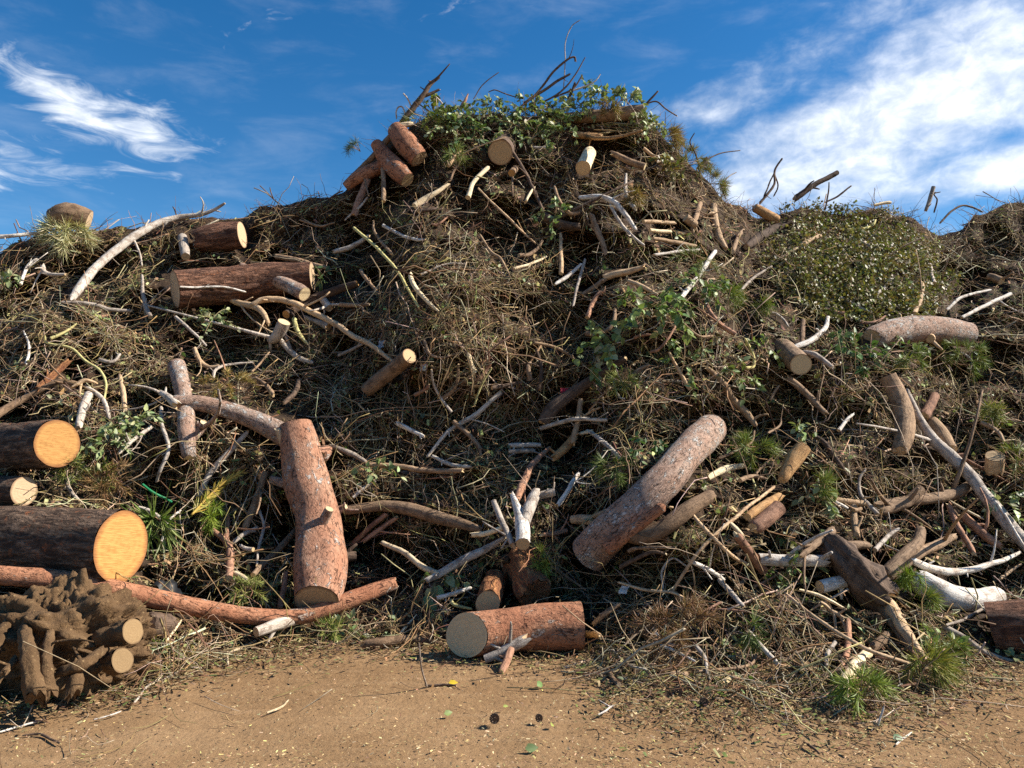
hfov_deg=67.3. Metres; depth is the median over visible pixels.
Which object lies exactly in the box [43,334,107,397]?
branch
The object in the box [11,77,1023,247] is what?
skyline twigs
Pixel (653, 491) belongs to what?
log
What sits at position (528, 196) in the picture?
stick
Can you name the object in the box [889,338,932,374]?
pine spray
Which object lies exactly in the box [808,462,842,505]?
pine spray
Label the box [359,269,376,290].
stick
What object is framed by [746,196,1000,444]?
shrub
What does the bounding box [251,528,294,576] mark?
stick
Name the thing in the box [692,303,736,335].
stick
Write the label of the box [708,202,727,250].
branch
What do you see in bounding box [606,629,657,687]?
stick
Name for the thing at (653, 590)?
stick
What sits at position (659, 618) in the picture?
needle nest
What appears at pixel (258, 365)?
stick
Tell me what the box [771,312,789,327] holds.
stick
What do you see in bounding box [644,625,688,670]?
stick
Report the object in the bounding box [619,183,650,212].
pine spray
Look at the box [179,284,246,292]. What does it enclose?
stick
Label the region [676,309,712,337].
stick
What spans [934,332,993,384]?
pine spray
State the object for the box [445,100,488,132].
leafy branch
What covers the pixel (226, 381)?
stick
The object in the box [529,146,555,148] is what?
stick
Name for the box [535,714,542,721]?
pine cone
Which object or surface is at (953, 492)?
branch
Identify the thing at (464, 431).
stick
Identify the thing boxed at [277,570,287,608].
stick
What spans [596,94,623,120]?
pine spray
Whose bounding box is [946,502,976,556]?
stick
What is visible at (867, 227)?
stick
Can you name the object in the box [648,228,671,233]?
stick
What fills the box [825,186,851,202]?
twig
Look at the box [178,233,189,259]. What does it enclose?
stick
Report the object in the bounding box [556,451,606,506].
stick
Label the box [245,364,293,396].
stick
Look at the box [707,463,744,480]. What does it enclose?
stick
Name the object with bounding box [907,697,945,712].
twig
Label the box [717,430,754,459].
stick
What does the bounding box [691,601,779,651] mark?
twig
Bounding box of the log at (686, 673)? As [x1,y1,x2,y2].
[670,672,688,680]
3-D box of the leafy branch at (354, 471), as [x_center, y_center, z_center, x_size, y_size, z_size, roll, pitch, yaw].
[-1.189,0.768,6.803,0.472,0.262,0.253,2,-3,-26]
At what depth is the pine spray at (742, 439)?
6.46 m
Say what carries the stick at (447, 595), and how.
on the branch tangle at (500, 495)
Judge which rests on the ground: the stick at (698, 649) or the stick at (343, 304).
the stick at (698, 649)
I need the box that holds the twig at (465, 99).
[458,94,467,109]
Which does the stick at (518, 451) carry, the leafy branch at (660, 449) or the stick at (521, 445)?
the stick at (521, 445)
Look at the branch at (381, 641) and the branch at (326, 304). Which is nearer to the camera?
the branch at (381, 641)
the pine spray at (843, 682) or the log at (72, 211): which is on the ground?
the pine spray at (843, 682)
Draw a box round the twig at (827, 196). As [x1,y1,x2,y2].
[824,182,829,210]
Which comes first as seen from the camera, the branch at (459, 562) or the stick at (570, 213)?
the branch at (459, 562)
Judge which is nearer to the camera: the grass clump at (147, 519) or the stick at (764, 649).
the stick at (764, 649)
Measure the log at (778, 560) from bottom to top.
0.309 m
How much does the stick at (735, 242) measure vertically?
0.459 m
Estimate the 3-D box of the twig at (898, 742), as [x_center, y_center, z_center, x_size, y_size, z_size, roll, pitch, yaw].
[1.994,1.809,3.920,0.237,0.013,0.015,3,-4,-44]
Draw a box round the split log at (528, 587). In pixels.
[502,546,550,605]
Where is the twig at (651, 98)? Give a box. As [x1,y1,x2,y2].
[646,91,658,103]
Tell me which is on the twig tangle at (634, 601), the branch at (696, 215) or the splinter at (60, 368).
the splinter at (60, 368)
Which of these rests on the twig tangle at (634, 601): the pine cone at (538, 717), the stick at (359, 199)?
the stick at (359, 199)
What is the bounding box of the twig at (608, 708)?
[598,699,613,714]
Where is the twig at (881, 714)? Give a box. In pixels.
[878,705,884,725]
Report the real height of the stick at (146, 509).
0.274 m
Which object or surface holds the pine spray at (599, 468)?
on the debris mound
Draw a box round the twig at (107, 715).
[93,711,120,719]
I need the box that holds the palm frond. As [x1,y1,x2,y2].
[191,470,247,515]
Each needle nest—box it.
[71,455,135,508]
[625,586,726,667]
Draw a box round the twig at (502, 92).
[489,89,515,97]
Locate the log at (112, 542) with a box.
[0,506,147,581]
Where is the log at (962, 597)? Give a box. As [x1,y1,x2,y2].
[910,570,1006,611]
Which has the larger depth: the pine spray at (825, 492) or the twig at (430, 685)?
the pine spray at (825, 492)
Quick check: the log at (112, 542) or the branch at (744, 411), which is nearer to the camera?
the log at (112, 542)
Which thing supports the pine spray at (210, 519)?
on the debris mound
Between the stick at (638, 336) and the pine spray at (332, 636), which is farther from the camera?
the stick at (638, 336)
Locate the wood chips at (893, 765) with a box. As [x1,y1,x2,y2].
[0,647,1023,767]
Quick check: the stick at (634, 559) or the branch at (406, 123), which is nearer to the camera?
the stick at (634, 559)
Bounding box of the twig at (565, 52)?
[563,20,579,87]
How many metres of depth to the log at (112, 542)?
5.25 m
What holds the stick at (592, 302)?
on the twig tangle at (634, 601)
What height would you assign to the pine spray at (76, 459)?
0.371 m
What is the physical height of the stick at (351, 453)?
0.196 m
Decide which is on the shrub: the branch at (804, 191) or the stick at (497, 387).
the branch at (804, 191)
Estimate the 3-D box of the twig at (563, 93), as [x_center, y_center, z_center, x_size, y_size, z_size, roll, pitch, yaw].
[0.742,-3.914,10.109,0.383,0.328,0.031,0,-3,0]
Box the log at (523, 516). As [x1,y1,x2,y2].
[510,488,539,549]
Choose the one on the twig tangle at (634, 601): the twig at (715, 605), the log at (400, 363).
the log at (400, 363)
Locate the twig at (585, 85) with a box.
[566,73,600,93]
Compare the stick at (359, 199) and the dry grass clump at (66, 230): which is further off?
the stick at (359, 199)
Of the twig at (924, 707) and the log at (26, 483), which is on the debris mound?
the log at (26, 483)
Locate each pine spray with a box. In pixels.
[46,447,93,487]
[89,456,118,491]
[197,491,231,538]
[228,574,269,605]
[315,613,348,641]
[341,134,360,157]
[398,106,450,130]
[438,136,472,168]
[530,541,554,579]
[588,445,637,490]
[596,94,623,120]
[601,368,641,397]
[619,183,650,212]
[656,138,716,181]
[662,122,687,154]
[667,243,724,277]
[697,161,732,200]
[703,279,747,313]
[729,428,785,472]
[734,606,773,659]
[749,290,776,319]
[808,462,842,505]
[824,657,903,720]
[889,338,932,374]
[892,561,930,596]
[893,630,972,696]
[920,584,950,617]
[932,626,978,669]
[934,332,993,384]
[972,394,1011,428]
[993,439,1023,480]
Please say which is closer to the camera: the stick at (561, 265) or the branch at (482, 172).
the stick at (561, 265)
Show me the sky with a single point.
(108, 107)
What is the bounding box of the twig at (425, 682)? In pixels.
[418,642,426,687]
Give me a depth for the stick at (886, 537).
6.06 m
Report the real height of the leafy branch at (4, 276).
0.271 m
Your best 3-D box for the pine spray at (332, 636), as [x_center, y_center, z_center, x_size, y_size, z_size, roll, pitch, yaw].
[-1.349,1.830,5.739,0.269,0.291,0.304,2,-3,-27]
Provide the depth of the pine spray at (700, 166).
9.96 m
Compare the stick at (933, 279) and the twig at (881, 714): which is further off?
the stick at (933, 279)
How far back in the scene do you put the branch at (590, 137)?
9.54 m
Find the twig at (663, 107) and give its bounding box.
[648,101,677,116]
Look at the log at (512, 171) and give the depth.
9.24 m
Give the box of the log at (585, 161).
[576,146,595,175]
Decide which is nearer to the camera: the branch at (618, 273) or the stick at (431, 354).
the stick at (431, 354)
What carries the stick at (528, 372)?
on the stick at (540, 365)
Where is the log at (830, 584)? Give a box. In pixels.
[815,576,847,599]
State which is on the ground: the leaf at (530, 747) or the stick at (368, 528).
the leaf at (530, 747)
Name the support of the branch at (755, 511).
on the log at (769, 515)
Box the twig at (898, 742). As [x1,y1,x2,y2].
[895,731,911,745]
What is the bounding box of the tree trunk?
[104,384,358,607]
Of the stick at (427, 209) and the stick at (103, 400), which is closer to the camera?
the stick at (103, 400)
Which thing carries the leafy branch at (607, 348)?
on the twig tangle at (634, 601)
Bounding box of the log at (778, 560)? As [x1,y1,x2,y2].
[757,529,832,566]
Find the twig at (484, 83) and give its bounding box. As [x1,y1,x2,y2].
[473,72,498,99]
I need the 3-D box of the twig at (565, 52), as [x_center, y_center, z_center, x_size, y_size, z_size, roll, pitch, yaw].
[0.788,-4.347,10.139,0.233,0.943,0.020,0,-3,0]
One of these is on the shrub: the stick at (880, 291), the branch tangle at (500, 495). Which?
the stick at (880, 291)
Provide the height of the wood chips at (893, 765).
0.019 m
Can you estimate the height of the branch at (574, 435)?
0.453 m
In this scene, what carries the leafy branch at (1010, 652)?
on the ground
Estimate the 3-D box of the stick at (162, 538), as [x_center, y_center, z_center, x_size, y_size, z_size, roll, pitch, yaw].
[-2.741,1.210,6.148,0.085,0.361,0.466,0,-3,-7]
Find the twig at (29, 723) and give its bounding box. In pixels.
[0,719,43,732]
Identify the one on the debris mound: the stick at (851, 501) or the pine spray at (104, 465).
the pine spray at (104, 465)
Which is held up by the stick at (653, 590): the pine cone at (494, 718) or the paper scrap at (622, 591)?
the paper scrap at (622, 591)
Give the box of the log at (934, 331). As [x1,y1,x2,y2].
[863,316,978,349]
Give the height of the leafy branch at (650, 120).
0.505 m
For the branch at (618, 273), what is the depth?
8.09 m
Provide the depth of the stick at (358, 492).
6.64 m
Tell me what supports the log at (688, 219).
on the debris mound
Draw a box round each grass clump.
[28,210,108,262]
[120,483,196,564]
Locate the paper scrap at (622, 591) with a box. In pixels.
[619,586,628,593]
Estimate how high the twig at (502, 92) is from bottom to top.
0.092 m
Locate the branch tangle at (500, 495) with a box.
[0,97,1023,718]
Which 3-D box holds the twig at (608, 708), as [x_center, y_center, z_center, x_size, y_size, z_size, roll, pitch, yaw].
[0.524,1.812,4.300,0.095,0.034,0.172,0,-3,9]
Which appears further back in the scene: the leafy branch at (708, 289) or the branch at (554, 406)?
the leafy branch at (708, 289)
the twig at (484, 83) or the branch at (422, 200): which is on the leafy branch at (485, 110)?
the twig at (484, 83)
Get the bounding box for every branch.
[0,269,20,293]
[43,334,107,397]
[67,197,225,300]
[75,391,92,431]
[78,421,133,472]
[104,403,167,441]
[147,305,289,353]
[155,406,170,482]
[182,307,240,338]
[195,430,248,497]
[197,364,262,399]
[211,515,268,580]
[229,291,392,361]
[269,328,312,364]
[282,379,300,404]
[304,315,331,330]
[309,265,345,290]
[309,297,338,313]
[327,608,370,644]
[331,235,369,252]
[343,500,481,531]
[344,197,367,220]
[349,456,406,485]
[359,626,443,647]
[380,536,505,582]
[389,121,413,129]
[399,63,449,121]
[412,183,449,208]
[413,93,459,130]
[413,571,470,611]
[424,107,468,143]
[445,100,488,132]
[446,118,490,152]
[465,166,489,199]
[471,93,527,126]
[487,106,543,147]
[489,88,552,123]
[511,119,563,152]
[512,104,562,134]
[515,446,550,538]
[528,95,579,132]
[531,196,572,239]
[538,356,626,424]
[539,108,584,145]
[539,482,555,499]
[540,180,633,230]
[549,436,577,460]
[550,88,599,121]
[570,398,583,445]
[571,130,641,145]
[572,318,627,386]
[576,83,631,116]
[578,190,636,230]
[581,74,595,99]
[585,429,619,459]
[585,630,603,639]
[602,264,645,280]
[610,84,648,110]
[615,285,697,345]
[628,108,668,141]
[628,431,668,464]
[628,490,716,544]
[648,152,686,185]
[658,339,713,397]
[666,267,730,309]
[693,201,718,220]
[705,365,768,426]
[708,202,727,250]
[717,356,766,406]
[733,531,767,574]
[737,334,784,372]
[743,216,793,249]
[744,492,785,520]
[759,158,782,204]
[765,566,791,593]
[783,550,808,587]
[788,419,817,443]
[791,479,842,519]
[795,316,829,347]
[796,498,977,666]
[802,350,833,369]
[803,256,869,310]
[811,435,848,476]
[818,327,890,379]
[839,647,872,703]
[844,502,877,538]
[856,388,1023,550]
[868,631,892,650]
[870,479,938,533]
[873,390,983,509]
[884,335,932,358]
[912,529,1020,576]
[914,623,974,671]
[940,625,1023,667]
[958,487,1002,549]
[982,488,1023,525]
[986,272,1013,284]
[1003,649,1022,660]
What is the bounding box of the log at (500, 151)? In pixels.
[488,131,516,164]
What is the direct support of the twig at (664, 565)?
on the twig tangle at (634, 601)
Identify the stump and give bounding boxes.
[984,450,1004,476]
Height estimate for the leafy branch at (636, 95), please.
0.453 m
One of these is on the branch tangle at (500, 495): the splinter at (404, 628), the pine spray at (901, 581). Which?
the splinter at (404, 628)
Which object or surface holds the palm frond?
on the debris mound
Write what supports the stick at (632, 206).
on the twig tangle at (634, 601)
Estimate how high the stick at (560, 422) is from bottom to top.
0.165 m
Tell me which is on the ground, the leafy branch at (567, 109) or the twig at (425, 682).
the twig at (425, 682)
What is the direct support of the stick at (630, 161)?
on the debris mound
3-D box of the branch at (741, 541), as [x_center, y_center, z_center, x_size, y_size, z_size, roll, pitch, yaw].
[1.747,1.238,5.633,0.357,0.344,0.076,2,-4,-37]
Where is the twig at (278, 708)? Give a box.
[266,699,288,712]
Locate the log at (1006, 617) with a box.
[984,599,1023,653]
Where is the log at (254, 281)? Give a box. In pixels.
[170,262,315,308]
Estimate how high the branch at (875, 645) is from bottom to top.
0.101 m
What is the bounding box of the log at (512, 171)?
[495,166,518,196]
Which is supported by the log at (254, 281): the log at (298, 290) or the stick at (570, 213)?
the log at (298, 290)
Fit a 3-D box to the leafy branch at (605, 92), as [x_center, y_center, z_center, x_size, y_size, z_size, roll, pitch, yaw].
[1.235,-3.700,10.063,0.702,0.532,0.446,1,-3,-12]
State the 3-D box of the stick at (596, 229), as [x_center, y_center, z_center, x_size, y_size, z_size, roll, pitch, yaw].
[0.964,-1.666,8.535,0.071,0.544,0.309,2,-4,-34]
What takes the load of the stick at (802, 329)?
on the branch at (813, 339)
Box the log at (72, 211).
[46,202,92,229]
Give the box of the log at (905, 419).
[879,372,915,456]
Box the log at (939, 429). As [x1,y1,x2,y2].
[926,417,957,451]
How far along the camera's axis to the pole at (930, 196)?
11.20 m
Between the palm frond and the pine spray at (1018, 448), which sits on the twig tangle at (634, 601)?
the pine spray at (1018, 448)
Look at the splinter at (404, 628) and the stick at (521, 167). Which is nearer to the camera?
the splinter at (404, 628)
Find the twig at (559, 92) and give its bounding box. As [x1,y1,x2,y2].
[544,57,585,101]
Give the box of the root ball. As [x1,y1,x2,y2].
[0,568,165,707]
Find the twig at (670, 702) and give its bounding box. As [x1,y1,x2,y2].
[649,674,673,710]
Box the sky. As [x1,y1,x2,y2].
[0,0,1023,251]
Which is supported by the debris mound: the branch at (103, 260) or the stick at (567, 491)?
the branch at (103, 260)
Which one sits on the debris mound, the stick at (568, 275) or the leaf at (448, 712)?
the stick at (568, 275)
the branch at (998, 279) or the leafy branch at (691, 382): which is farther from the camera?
the branch at (998, 279)
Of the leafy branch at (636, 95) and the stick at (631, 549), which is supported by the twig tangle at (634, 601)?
the stick at (631, 549)
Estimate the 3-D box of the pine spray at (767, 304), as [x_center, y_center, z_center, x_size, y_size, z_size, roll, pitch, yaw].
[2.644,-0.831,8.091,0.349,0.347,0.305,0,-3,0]
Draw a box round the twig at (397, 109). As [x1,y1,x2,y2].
[395,106,405,118]
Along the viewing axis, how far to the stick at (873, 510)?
6.46 m
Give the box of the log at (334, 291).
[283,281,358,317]
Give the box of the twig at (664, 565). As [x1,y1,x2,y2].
[661,557,686,588]
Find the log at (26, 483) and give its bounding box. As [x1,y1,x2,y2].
[0,475,37,505]
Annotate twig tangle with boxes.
[0,91,1023,738]
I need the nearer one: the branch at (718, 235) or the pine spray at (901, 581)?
the pine spray at (901, 581)
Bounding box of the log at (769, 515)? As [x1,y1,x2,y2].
[748,501,785,533]
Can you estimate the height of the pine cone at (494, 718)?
0.057 m
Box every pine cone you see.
[489,713,498,723]
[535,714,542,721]
[672,686,682,696]
[699,697,708,706]
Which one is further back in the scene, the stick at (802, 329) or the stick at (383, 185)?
the stick at (383, 185)
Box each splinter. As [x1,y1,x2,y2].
[34,359,72,400]
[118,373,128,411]
[164,619,181,642]
[222,640,255,656]
[399,614,416,633]
[579,429,593,435]
[582,407,601,416]
[949,500,983,519]
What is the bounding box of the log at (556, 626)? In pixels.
[446,601,584,673]
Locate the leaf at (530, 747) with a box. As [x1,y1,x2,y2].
[525,743,537,752]
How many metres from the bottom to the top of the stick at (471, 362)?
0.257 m
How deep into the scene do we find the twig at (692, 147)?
10.04 m
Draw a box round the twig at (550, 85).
[523,73,570,102]
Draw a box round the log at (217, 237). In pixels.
[190,221,246,252]
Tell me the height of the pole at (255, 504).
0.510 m
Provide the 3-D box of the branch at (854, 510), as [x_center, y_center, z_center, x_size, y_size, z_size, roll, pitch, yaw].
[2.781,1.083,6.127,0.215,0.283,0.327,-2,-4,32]
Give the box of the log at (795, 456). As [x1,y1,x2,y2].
[778,441,810,483]
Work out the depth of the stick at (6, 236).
8.70 m
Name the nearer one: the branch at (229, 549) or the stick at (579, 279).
the branch at (229, 549)
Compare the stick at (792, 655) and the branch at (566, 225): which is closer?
the stick at (792, 655)
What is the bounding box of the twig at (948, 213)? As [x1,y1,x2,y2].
[939,205,982,223]
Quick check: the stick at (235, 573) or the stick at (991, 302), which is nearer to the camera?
the stick at (235, 573)
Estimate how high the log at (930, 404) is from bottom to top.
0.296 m
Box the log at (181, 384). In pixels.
[167,358,221,461]
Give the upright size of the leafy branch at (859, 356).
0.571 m
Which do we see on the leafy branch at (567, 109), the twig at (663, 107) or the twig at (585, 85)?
the twig at (585, 85)
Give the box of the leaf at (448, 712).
[444,710,451,715]
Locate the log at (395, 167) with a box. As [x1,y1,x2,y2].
[371,139,413,186]
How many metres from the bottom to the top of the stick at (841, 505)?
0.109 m
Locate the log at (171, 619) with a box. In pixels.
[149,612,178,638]
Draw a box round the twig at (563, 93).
[554,74,582,97]
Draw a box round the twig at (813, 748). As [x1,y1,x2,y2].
[803,741,820,754]
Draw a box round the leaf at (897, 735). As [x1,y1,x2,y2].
[893,734,902,740]
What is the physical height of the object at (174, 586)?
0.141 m
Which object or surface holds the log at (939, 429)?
on the branch at (969, 474)
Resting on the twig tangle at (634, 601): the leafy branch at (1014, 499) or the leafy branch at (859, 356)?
the leafy branch at (1014, 499)
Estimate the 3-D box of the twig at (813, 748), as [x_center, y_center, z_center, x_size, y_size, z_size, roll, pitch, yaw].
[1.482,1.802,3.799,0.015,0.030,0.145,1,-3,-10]
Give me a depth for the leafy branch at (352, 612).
5.79 m
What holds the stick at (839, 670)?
on the branch at (864, 654)
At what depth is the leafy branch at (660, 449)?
6.34 m
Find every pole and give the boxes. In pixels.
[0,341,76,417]
[0,565,399,645]
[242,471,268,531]
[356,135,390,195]
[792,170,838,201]
[924,186,935,211]
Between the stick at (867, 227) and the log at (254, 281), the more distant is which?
the stick at (867, 227)
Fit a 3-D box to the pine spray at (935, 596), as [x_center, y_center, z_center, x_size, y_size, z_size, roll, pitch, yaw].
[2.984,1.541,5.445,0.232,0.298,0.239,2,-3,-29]
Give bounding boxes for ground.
[0,618,1023,767]
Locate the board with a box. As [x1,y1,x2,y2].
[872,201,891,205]
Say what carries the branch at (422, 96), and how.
on the log at (410, 149)
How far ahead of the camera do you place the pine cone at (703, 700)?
4.38 m
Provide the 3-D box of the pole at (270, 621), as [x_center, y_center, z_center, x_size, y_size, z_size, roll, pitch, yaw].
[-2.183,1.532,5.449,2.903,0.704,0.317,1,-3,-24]
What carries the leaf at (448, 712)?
on the ground
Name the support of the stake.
on the twig tangle at (634, 601)
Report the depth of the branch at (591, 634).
5.43 m
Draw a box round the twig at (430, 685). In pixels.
[425,683,459,689]
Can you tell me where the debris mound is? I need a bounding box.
[0,109,1023,694]
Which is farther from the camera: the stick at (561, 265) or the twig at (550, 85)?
the twig at (550, 85)
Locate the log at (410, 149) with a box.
[388,122,426,165]
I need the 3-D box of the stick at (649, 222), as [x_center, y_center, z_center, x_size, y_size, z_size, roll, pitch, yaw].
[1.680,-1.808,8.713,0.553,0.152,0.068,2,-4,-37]
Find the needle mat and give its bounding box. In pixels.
[0,112,1023,700]
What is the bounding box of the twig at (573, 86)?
[567,81,575,98]
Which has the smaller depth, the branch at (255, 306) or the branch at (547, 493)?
the branch at (547, 493)
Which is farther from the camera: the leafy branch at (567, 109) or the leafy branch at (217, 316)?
the leafy branch at (567, 109)
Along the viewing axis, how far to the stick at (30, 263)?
8.44 m
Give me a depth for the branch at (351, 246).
8.91 m
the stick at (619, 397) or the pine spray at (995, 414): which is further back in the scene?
the pine spray at (995, 414)
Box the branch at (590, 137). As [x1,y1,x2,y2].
[571,130,641,145]
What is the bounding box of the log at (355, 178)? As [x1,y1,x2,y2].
[343,161,380,190]
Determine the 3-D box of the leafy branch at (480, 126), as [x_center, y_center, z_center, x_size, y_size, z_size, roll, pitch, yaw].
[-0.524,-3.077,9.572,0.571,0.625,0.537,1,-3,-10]
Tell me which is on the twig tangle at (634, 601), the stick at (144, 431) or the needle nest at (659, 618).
the stick at (144, 431)
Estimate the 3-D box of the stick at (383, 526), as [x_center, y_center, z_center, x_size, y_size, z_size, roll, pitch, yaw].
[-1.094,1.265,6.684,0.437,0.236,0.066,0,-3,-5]
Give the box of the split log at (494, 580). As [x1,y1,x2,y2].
[475,569,506,610]
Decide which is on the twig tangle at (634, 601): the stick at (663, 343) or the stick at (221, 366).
the stick at (663, 343)
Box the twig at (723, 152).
[708,150,739,158]
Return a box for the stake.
[141,483,172,502]
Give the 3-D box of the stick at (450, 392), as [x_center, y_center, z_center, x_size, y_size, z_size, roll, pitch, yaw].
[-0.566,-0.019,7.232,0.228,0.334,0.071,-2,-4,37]
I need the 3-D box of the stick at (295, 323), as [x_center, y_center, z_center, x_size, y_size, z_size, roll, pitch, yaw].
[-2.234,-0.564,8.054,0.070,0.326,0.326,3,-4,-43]
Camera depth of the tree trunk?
6.41 m
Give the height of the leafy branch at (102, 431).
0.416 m
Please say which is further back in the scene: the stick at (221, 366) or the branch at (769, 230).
the branch at (769, 230)
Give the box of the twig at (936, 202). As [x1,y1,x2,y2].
[933,192,939,212]
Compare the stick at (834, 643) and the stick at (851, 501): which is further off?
the stick at (851, 501)
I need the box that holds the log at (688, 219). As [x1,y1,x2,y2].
[683,214,699,259]
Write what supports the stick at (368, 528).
on the stick at (383, 526)
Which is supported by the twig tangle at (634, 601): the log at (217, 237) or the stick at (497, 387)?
the stick at (497, 387)
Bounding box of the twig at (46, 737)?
[22,733,60,743]
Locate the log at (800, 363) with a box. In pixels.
[773,337,811,374]
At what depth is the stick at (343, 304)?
8.09 m
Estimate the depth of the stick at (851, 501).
6.32 m
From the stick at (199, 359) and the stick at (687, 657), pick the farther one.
the stick at (199, 359)
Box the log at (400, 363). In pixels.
[360,349,415,396]
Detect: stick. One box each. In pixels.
[0,231,40,239]
[19,252,47,285]
[23,330,30,365]
[30,263,67,292]
[49,322,76,339]
[61,297,132,312]
[63,480,79,500]
[83,385,113,418]
[98,352,120,363]
[117,425,152,457]
[138,505,160,530]
[139,274,171,318]
[161,510,181,562]
[174,316,206,347]
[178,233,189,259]
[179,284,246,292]
[192,347,219,376]
[210,362,253,380]
[214,340,238,391]
[233,571,259,586]
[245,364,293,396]
[251,352,269,371]
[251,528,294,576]
[256,505,268,565]
[275,254,326,269]
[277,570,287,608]
[292,317,307,344]
[298,219,334,226]
[329,444,366,463]
[331,336,373,356]
[339,302,375,318]
[351,178,371,215]
[351,513,388,543]
[352,480,375,498]
[353,227,419,308]
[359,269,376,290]
[360,516,410,542]
[365,461,463,473]
[372,220,392,254]
[380,167,385,202]
[382,224,425,240]
[394,421,424,438]
[408,272,438,312]
[412,202,443,214]
[413,381,429,396]
[420,255,466,275]
[423,339,459,364]
[426,389,503,457]
[430,451,472,467]
[431,217,447,225]
[431,369,451,412]
[435,587,471,601]
[441,364,459,399]
[442,149,464,181]
[446,137,505,167]
[449,598,471,609]
[452,420,481,456]
[467,352,476,377]
[470,526,502,536]
[478,188,535,244]
[478,339,496,379]
[479,234,516,287]
[482,499,515,548]
[491,381,522,389]
[504,139,544,211]
[508,442,540,455]
[508,448,552,459]
[509,348,542,390]
[514,256,547,269]
[518,239,543,259]
[522,361,531,380]
[524,186,534,203]
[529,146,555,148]
[533,342,574,358]
[538,412,607,429]
[539,513,574,555]
[549,566,586,590]
[553,185,579,215]
[553,263,581,285]
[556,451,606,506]
[559,232,563,274]
[572,258,585,306]
[581,278,607,296]
[585,286,605,318]
[585,309,621,336]
[589,212,606,254]
[591,602,620,626]
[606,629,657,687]
[609,204,644,245]
[610,150,646,170]
[613,380,624,399]
[617,582,691,624]
[619,550,667,568]
[624,173,636,210]
[627,279,658,295]
[627,545,675,552]
[629,364,659,415]
[633,332,650,338]
[642,218,676,226]
[643,147,697,168]
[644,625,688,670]
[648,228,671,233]
[650,325,675,352]
[652,237,696,247]
[653,243,699,255]
[660,644,696,662]
[668,343,696,390]
[671,485,775,590]
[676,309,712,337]
[679,249,722,296]
[689,524,724,580]
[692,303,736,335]
[692,515,753,568]
[695,645,719,684]
[696,653,757,672]
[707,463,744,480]
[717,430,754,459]
[717,578,745,621]
[731,228,744,253]
[732,437,774,482]
[734,575,750,589]
[741,265,772,288]
[745,338,755,369]
[747,629,781,667]
[754,571,781,588]
[755,446,785,474]
[768,404,783,447]
[769,385,779,400]
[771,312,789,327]
[780,234,821,259]
[783,374,829,416]
[783,640,822,662]
[785,593,958,683]
[800,318,805,341]
[805,496,865,514]
[820,659,862,677]
[824,640,836,667]
[828,308,844,314]
[835,501,848,509]
[835,617,851,681]
[837,413,854,431]
[840,219,875,230]
[850,220,897,259]
[857,468,879,514]
[858,278,890,300]
[860,315,885,324]
[873,512,899,551]
[889,251,914,287]
[912,250,925,313]
[929,263,935,284]
[938,679,993,691]
[945,289,991,311]
[945,606,984,625]
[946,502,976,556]
[958,453,1016,486]
[961,292,1022,318]
[980,417,1004,443]
[994,499,1023,546]
[998,563,1022,579]
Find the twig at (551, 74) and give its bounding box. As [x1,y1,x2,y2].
[521,42,576,105]
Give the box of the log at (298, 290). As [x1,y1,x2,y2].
[239,262,309,300]
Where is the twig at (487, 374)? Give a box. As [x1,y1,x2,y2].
[474,367,491,405]
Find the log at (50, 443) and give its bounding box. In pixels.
[0,419,80,469]
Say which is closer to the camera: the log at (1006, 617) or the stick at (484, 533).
the log at (1006, 617)
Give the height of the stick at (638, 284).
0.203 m
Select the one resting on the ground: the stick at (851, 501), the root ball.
the root ball
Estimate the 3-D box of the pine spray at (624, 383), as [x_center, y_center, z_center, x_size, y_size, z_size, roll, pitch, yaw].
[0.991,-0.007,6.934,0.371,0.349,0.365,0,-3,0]
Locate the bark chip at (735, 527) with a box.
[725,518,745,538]
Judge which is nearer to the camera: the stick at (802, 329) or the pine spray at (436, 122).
the stick at (802, 329)
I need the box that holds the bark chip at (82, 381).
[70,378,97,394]
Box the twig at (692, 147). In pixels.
[689,133,697,159]
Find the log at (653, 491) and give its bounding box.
[570,414,725,570]
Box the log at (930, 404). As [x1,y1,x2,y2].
[920,392,939,420]
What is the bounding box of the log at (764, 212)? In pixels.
[752,204,779,223]
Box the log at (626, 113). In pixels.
[565,104,643,122]
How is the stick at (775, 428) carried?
on the twig tangle at (634, 601)
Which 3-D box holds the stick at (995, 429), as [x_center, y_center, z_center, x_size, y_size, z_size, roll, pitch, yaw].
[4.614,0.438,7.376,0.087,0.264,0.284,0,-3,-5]
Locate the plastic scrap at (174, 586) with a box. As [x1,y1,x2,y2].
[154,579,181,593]
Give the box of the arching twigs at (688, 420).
[0,96,1023,767]
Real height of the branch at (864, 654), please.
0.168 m
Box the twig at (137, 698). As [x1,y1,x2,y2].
[134,668,184,701]
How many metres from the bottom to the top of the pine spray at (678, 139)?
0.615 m

